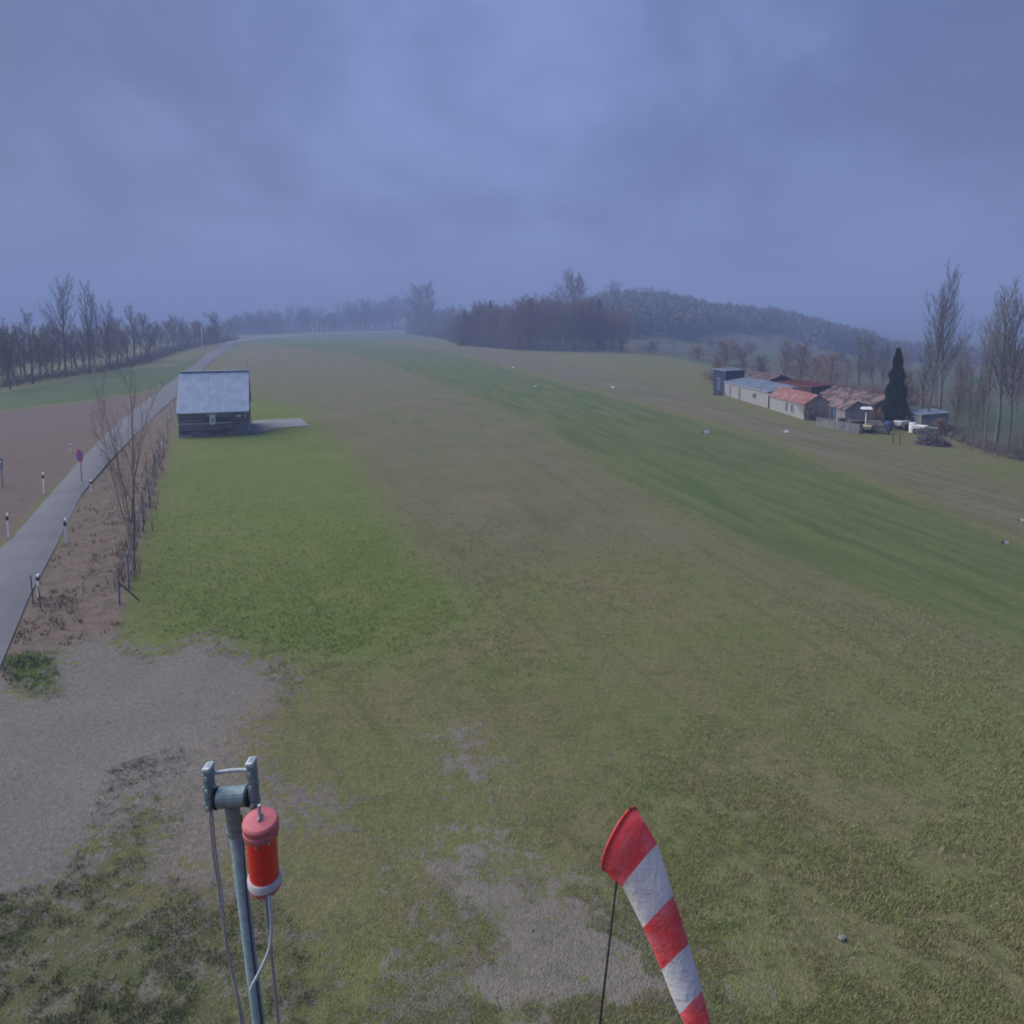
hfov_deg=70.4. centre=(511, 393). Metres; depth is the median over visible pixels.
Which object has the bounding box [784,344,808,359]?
bare tree
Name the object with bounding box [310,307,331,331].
poplar tree
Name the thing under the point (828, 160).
sky
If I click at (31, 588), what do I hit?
stake
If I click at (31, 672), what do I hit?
grass
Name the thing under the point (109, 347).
poplar tree
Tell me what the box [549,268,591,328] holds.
bare tree
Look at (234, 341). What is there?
road
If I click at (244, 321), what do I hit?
bare tree
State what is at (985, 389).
poplar tree
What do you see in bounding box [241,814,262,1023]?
cable
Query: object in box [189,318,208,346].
bare tree
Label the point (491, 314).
bare tree
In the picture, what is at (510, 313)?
bare tree
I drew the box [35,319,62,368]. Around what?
bare tree
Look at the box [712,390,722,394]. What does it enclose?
log stack
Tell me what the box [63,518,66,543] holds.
road delineator
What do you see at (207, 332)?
bare tree
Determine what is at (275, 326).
bare tree
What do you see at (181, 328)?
bare tree
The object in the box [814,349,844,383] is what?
bare tree
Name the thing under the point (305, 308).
bare tree
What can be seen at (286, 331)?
undergrowth
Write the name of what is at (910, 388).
bare tree
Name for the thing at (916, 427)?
garden cart
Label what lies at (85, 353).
bare tree
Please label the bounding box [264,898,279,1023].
cable
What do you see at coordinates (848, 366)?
bare tree
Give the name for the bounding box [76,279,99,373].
poplar tree
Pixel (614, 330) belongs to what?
bare tree
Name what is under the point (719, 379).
door
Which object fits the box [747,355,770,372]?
bare tree
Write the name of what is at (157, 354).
undergrowth
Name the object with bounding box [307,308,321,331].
poplar tree
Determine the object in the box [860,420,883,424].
lumber pile
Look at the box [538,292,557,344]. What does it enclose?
bare tree
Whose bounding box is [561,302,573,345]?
bare tree
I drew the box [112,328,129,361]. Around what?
bare tree
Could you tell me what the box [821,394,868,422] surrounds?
shed
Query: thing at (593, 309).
bare tree
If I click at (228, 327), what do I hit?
bare tree
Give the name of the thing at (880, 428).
log stack
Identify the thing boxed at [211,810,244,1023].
rope
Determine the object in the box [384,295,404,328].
poplar tree
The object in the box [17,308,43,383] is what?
poplar tree
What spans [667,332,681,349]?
bare tree
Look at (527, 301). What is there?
bare tree
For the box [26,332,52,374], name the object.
bare tree
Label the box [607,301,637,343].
bare tree
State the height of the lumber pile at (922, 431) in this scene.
0.620 m
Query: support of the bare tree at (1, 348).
on the ground at (750, 477)
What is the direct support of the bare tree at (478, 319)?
on the ground at (750, 477)
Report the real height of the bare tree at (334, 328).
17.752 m
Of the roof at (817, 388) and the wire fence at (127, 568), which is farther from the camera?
the roof at (817, 388)
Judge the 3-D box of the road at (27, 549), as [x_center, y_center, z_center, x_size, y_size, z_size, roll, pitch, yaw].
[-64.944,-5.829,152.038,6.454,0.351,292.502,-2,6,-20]
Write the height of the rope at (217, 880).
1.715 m
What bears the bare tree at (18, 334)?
on the ground at (750, 477)
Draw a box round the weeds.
[0,745,317,1023]
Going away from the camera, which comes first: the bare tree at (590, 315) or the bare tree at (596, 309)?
the bare tree at (590, 315)
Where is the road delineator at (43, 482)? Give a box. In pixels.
[42,472,44,493]
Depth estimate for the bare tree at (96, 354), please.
146.81 m
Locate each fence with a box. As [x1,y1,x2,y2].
[116,399,173,603]
[816,417,858,433]
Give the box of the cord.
[249,895,272,991]
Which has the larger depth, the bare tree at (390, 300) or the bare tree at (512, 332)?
the bare tree at (390, 300)
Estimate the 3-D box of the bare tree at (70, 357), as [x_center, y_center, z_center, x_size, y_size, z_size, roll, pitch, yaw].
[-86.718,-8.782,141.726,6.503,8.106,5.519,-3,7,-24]
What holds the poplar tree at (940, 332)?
on the ground at (750, 477)
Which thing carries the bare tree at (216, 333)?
on the ground at (750, 477)
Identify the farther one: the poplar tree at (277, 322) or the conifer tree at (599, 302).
the poplar tree at (277, 322)
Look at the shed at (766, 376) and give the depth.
96.35 m
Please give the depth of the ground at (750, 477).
20.82 m
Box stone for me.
[838,935,845,941]
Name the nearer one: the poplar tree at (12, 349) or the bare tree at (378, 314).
the poplar tree at (12, 349)
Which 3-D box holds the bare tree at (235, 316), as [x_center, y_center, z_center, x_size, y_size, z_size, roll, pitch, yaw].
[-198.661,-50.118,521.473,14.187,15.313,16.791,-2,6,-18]
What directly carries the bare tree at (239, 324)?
on the ground at (750, 477)
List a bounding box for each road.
[0,343,232,666]
[225,331,405,342]
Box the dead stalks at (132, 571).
[111,415,170,588]
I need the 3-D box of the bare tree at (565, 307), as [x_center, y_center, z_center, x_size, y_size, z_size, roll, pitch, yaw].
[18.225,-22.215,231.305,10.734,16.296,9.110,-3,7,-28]
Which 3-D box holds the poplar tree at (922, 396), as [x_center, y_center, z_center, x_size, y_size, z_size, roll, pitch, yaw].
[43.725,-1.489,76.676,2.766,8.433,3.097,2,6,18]
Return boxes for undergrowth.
[0,330,239,387]
[230,320,408,334]
[405,306,630,350]
[701,370,946,408]
[935,422,1023,462]
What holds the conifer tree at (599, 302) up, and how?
on the ground at (750, 477)
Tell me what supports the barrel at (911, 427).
on the ground at (750, 477)
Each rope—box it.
[208,812,242,1023]
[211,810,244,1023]
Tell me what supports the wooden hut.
on the ground at (750, 477)
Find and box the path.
[249,418,308,433]
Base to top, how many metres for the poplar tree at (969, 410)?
6.667 m
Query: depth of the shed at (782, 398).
74.35 m
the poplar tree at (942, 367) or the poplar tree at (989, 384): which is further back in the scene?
the poplar tree at (942, 367)
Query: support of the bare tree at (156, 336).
on the ground at (750, 477)
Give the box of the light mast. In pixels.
[202,756,264,1023]
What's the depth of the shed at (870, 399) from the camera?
75.36 m
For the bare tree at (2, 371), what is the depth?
113.44 m
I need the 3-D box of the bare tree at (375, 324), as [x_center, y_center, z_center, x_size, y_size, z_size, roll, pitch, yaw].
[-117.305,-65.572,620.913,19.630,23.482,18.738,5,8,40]
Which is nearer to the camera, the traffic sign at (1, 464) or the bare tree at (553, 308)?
the traffic sign at (1, 464)
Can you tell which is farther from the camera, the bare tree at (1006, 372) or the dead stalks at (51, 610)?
the bare tree at (1006, 372)
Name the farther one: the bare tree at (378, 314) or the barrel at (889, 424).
the bare tree at (378, 314)
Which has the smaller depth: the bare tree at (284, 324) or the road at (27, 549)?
the road at (27, 549)
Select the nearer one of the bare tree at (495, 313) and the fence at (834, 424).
the fence at (834, 424)
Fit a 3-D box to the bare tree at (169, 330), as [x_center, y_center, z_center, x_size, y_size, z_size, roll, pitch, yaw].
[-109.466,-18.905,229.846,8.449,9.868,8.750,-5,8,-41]
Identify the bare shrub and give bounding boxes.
[793,395,826,419]
[869,403,883,420]
[933,417,950,435]
[997,425,1023,459]
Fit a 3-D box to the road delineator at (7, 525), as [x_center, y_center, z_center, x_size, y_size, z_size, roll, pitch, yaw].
[-22.974,6.047,33.083,0.122,1.256,0.094,1,6,6]
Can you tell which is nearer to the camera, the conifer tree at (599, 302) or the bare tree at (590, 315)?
the bare tree at (590, 315)
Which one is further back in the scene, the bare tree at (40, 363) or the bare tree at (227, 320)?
the bare tree at (227, 320)
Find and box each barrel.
[838,418,844,429]
[885,421,892,430]
[909,422,915,432]
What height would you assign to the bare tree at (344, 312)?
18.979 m
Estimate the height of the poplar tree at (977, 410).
5.948 m
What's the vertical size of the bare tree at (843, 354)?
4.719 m
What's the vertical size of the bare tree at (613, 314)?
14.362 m
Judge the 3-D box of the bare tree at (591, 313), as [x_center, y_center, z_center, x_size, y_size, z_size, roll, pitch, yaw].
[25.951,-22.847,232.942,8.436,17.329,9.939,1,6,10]
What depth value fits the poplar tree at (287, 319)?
564.63 m
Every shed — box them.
[712,367,745,392]
[723,377,797,407]
[744,370,793,382]
[768,386,829,419]
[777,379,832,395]
[820,386,907,420]
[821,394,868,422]
[906,408,951,429]
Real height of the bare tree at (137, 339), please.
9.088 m
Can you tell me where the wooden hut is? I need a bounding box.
[176,370,250,437]
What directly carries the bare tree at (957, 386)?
on the ground at (750, 477)
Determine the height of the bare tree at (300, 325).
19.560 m
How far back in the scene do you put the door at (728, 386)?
92.98 m
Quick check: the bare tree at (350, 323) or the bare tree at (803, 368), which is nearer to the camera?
the bare tree at (803, 368)
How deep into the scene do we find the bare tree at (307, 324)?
576.07 m
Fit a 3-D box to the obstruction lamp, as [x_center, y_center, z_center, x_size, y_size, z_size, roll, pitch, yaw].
[-0.995,1.827,2.896,0.138,0.444,0.138,1,14,0]
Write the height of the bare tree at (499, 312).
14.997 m
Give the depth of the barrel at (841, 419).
65.70 m
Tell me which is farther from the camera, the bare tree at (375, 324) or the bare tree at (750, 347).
the bare tree at (375, 324)
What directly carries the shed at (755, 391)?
on the ground at (750, 477)
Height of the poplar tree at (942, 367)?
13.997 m
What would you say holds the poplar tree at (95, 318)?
on the ground at (750, 477)
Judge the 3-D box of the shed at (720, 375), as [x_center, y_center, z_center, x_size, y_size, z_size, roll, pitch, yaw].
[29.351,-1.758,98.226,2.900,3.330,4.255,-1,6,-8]
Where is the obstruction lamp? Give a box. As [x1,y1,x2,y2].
[242,804,281,898]
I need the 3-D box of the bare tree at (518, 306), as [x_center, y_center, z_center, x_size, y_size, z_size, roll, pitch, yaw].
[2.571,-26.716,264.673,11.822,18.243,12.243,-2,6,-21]
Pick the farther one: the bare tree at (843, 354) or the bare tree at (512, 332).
the bare tree at (512, 332)
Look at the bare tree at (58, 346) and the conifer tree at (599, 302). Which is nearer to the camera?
the bare tree at (58, 346)
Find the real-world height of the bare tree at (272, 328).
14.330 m
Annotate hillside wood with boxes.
[538,289,1023,366]
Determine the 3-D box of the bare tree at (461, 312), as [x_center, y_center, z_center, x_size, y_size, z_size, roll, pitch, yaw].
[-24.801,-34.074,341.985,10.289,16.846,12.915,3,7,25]
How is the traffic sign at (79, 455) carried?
on the ground at (750, 477)
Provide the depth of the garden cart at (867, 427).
63.77 m
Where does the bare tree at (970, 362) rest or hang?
on the ground at (750, 477)
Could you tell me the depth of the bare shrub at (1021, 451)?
53.16 m
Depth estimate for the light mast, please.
3.00 m
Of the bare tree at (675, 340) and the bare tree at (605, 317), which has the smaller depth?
the bare tree at (605, 317)
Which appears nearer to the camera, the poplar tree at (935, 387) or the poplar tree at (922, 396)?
the poplar tree at (922, 396)
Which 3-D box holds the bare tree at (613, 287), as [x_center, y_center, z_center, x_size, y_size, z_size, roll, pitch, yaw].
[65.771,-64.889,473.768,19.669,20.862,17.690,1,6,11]
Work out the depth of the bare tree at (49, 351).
128.02 m
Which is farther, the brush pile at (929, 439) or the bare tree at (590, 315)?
the bare tree at (590, 315)
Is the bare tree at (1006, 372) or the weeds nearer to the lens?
the weeds
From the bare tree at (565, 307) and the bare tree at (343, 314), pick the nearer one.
the bare tree at (565, 307)
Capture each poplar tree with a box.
[1,332,19,375]
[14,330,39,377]
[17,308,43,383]
[32,274,77,376]
[60,323,81,368]
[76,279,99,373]
[84,290,103,370]
[98,300,119,367]
[119,305,148,359]
[120,326,138,360]
[269,310,286,332]
[284,307,295,332]
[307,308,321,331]
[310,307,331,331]
[316,316,333,331]
[350,305,372,330]
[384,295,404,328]
[389,298,405,328]
[734,350,754,370]
[850,336,871,386]
[910,342,936,408]
[922,260,974,410]
[924,286,976,409]
[925,357,947,400]
[951,333,973,414]
[962,366,976,435]
[971,376,982,436]
[972,369,996,416]
[974,275,1023,445]
[978,356,993,438]
[979,291,1009,442]
[990,297,1023,449]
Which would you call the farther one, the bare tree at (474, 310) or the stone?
the bare tree at (474, 310)
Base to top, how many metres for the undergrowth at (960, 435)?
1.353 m
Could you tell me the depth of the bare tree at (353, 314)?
602.39 m
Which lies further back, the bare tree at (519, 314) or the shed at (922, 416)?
the bare tree at (519, 314)
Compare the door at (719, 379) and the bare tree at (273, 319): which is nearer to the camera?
the door at (719, 379)
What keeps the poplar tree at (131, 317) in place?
on the ground at (750, 477)
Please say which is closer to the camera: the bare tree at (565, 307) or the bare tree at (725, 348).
the bare tree at (725, 348)
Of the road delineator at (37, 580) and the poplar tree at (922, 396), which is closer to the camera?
the road delineator at (37, 580)
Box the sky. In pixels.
[0,0,1023,329]
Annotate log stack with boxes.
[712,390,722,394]
[848,423,864,432]
[865,422,889,433]
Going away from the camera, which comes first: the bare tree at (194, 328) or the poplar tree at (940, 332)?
the poplar tree at (940, 332)
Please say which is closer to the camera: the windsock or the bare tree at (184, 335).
the windsock
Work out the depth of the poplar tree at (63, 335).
122.93 m
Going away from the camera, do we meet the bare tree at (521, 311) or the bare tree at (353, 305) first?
the bare tree at (521, 311)
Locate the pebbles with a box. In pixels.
[0,655,714,1023]
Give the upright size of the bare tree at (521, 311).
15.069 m
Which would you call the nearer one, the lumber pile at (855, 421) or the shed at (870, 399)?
the lumber pile at (855, 421)
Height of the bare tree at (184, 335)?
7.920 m
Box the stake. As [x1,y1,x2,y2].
[30,575,33,601]
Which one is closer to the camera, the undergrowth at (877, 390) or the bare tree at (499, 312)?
the undergrowth at (877, 390)
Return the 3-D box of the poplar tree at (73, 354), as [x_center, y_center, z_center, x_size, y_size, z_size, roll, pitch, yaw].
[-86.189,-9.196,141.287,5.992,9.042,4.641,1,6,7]
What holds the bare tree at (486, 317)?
on the ground at (750, 477)
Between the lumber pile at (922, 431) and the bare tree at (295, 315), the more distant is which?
the bare tree at (295, 315)
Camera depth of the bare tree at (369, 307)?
610.82 m
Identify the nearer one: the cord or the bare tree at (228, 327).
the cord
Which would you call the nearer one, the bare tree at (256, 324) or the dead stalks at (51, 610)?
the dead stalks at (51, 610)
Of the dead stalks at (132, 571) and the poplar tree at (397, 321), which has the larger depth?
the poplar tree at (397, 321)
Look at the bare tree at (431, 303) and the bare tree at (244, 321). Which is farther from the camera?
the bare tree at (244, 321)
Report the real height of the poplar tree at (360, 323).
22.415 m
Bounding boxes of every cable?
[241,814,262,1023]
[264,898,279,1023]
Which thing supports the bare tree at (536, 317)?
on the ground at (750, 477)
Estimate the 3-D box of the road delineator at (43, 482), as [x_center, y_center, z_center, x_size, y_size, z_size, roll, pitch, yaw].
[-26.746,5.126,41.441,0.122,1.341,0.094,1,6,12]
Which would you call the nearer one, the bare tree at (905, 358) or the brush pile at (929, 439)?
the brush pile at (929, 439)
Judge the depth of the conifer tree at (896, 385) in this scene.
67.28 m
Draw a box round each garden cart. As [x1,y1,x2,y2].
[862,425,871,432]
[893,420,910,429]
[910,424,931,433]
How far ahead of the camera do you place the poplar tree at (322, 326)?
586.18 m
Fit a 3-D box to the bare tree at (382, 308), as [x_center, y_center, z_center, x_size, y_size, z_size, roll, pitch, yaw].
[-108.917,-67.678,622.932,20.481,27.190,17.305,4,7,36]
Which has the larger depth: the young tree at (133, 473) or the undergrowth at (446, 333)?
the undergrowth at (446, 333)
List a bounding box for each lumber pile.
[845,419,863,426]
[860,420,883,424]
[912,427,940,434]
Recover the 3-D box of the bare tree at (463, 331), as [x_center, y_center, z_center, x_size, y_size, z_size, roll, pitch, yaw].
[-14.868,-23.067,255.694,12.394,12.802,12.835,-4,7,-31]
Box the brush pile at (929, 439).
[913,432,952,446]
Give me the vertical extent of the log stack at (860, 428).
0.658 m
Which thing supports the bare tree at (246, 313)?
on the ground at (750, 477)
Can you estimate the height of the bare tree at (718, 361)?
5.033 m
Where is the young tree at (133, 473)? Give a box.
[86,355,164,569]
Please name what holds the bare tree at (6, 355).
on the ground at (750, 477)
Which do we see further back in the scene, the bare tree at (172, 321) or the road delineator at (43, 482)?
the bare tree at (172, 321)
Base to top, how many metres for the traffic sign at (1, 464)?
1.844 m
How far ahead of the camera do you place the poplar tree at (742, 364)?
109.11 m
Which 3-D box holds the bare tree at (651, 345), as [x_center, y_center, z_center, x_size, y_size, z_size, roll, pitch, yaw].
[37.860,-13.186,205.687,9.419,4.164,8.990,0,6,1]
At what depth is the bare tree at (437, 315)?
522.99 m
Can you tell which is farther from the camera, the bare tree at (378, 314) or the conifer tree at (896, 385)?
the bare tree at (378, 314)
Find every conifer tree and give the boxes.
[458,310,470,345]
[486,301,493,342]
[594,299,605,348]
[880,347,910,427]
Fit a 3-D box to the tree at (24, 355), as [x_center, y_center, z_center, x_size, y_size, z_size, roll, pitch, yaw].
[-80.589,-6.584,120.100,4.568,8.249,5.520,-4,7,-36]
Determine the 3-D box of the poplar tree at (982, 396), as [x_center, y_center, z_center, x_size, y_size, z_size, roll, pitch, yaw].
[39.172,0.490,60.045,1.354,7.511,1.175,0,6,3]
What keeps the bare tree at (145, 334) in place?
on the ground at (750, 477)
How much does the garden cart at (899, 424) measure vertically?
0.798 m
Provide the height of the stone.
0.048 m
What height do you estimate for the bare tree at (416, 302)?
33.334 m
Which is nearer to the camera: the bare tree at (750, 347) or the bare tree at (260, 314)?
the bare tree at (750, 347)
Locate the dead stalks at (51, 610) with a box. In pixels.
[0,430,169,682]
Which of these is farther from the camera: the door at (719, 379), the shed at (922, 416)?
the door at (719, 379)
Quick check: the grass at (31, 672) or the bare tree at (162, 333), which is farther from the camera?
the bare tree at (162, 333)
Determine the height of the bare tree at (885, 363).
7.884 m
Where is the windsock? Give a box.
[599,806,710,1023]
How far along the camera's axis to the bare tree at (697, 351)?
189.46 m
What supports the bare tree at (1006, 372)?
on the ground at (750, 477)
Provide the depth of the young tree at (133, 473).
28.63 m
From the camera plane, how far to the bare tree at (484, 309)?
263.96 m
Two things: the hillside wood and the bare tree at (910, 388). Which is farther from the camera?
the hillside wood
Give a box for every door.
[717,378,720,389]
[727,385,730,396]
[830,405,834,421]
[911,416,915,422]
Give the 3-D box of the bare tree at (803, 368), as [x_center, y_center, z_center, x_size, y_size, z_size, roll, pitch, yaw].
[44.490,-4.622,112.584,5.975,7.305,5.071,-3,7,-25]
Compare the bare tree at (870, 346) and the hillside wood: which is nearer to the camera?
the bare tree at (870, 346)
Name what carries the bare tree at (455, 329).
on the ground at (750, 477)
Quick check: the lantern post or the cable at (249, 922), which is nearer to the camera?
the cable at (249, 922)
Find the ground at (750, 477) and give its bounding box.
[0,321,1023,1023]
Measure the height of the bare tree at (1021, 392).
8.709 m
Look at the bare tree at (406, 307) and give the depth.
721.45 m
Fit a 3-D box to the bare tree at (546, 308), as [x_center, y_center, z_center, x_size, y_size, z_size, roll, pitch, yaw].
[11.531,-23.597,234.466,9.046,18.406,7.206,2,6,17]
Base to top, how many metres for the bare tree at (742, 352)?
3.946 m
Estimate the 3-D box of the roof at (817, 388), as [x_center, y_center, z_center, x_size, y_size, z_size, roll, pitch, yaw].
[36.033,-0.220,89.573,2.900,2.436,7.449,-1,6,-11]
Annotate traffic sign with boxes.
[0,458,2,487]
[76,449,82,480]
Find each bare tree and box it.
[0,317,22,389]
[0,326,12,375]
[0,337,17,380]
[7,321,29,375]
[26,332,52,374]
[31,325,66,373]
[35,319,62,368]
[49,323,74,370]
[56,329,83,367]
[65,327,97,368]
[85,327,107,366]
[91,321,122,362]
[106,315,126,360]
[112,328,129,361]
[128,312,159,357]
[128,322,145,353]
[147,321,164,349]
[151,323,170,350]
[157,318,179,347]
[164,314,179,341]
[172,316,200,344]
[176,325,194,342]
[187,320,200,343]
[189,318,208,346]
[200,325,212,340]
[204,312,227,346]
[220,317,235,340]
[220,318,236,334]
[228,321,239,336]
[229,314,244,332]
[232,318,244,331]
[236,311,255,329]
[237,316,252,332]
[244,312,269,330]
[252,309,271,332]
[260,316,275,333]
[262,315,281,332]
[265,310,280,332]
[274,312,288,332]
[287,303,300,331]
[291,304,313,331]
[293,308,308,332]
[300,309,314,331]
[324,313,338,331]
[327,311,344,331]
[333,298,353,330]
[333,311,347,331]
[343,302,366,330]
[344,301,359,330]
[347,301,367,330]
[356,297,378,330]
[358,298,375,330]
[369,303,383,330]
[371,299,386,329]
[376,300,393,329]
[379,294,397,328]
[389,295,413,327]
[397,282,430,333]
[419,278,438,326]
[429,308,443,326]
[446,305,460,325]
[449,313,471,337]
[452,304,464,322]
[453,310,480,343]
[464,304,486,346]
[468,302,485,339]
[472,301,494,343]
[477,298,488,336]
[481,307,501,347]
[483,300,500,337]
[484,304,508,343]
[494,306,511,348]
[501,298,522,337]
[501,307,519,349]
[508,297,526,334]
[508,298,525,342]
[509,302,531,349]
[513,293,536,342]
[522,297,549,350]
[533,293,542,337]
[534,293,552,343]
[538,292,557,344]
[539,295,560,343]
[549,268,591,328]
[556,299,572,348]
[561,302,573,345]
[568,294,589,344]
[576,297,604,325]
[583,298,601,351]
[584,297,603,340]
[590,298,608,345]
[592,303,612,347]
[602,279,625,293]
[603,311,631,351]
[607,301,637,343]
[607,307,622,342]
[615,312,633,351]
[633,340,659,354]
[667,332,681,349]
[688,344,715,359]
[705,338,746,364]
[706,353,728,379]
[731,346,750,358]
[742,339,760,355]
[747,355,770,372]
[777,336,796,376]
[783,341,820,378]
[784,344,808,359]
[798,351,833,380]
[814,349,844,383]
[829,350,850,365]
[836,355,856,383]
[855,335,885,384]
[875,343,892,386]
[889,350,916,368]
[889,367,920,407]
[936,350,982,376]
[946,366,972,424]
[992,363,1017,386]
[1004,350,1023,410]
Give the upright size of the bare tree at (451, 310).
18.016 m
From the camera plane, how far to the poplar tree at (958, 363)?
81.68 m
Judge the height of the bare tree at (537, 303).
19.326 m
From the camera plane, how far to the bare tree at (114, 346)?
162.06 m
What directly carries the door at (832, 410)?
in the shed at (846, 408)
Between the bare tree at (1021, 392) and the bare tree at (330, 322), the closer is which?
the bare tree at (1021, 392)
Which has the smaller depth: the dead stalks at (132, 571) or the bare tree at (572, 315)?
the dead stalks at (132, 571)
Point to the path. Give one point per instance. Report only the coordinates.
(259, 426)
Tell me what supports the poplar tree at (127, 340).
on the ground at (750, 477)
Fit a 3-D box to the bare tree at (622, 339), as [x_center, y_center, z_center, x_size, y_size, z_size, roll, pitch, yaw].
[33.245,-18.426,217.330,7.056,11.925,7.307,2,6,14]
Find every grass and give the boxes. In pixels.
[1,649,58,693]
[116,448,470,662]
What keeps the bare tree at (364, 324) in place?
on the ground at (750, 477)
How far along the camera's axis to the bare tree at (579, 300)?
252.85 m
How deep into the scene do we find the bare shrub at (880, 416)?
70.12 m
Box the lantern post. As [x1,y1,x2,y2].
[860,407,872,424]
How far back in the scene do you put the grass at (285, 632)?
25.95 m
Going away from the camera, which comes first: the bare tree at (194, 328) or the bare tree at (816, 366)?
the bare tree at (816, 366)
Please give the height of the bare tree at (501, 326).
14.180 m
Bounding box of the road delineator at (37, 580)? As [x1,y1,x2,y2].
[36,573,39,597]
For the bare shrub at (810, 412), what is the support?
on the ground at (750, 477)
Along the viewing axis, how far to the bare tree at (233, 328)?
340.62 m
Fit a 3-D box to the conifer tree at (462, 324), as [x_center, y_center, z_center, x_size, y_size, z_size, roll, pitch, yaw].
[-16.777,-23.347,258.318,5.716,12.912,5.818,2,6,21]
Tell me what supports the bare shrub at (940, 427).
on the ground at (750, 477)
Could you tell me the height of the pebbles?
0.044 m
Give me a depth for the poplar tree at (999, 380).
56.55 m
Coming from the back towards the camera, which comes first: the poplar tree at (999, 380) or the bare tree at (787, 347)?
the bare tree at (787, 347)
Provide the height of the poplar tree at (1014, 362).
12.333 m
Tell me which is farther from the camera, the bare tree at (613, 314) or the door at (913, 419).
the bare tree at (613, 314)
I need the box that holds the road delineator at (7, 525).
[6,513,9,537]
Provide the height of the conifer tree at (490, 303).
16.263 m
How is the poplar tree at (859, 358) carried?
on the ground at (750, 477)

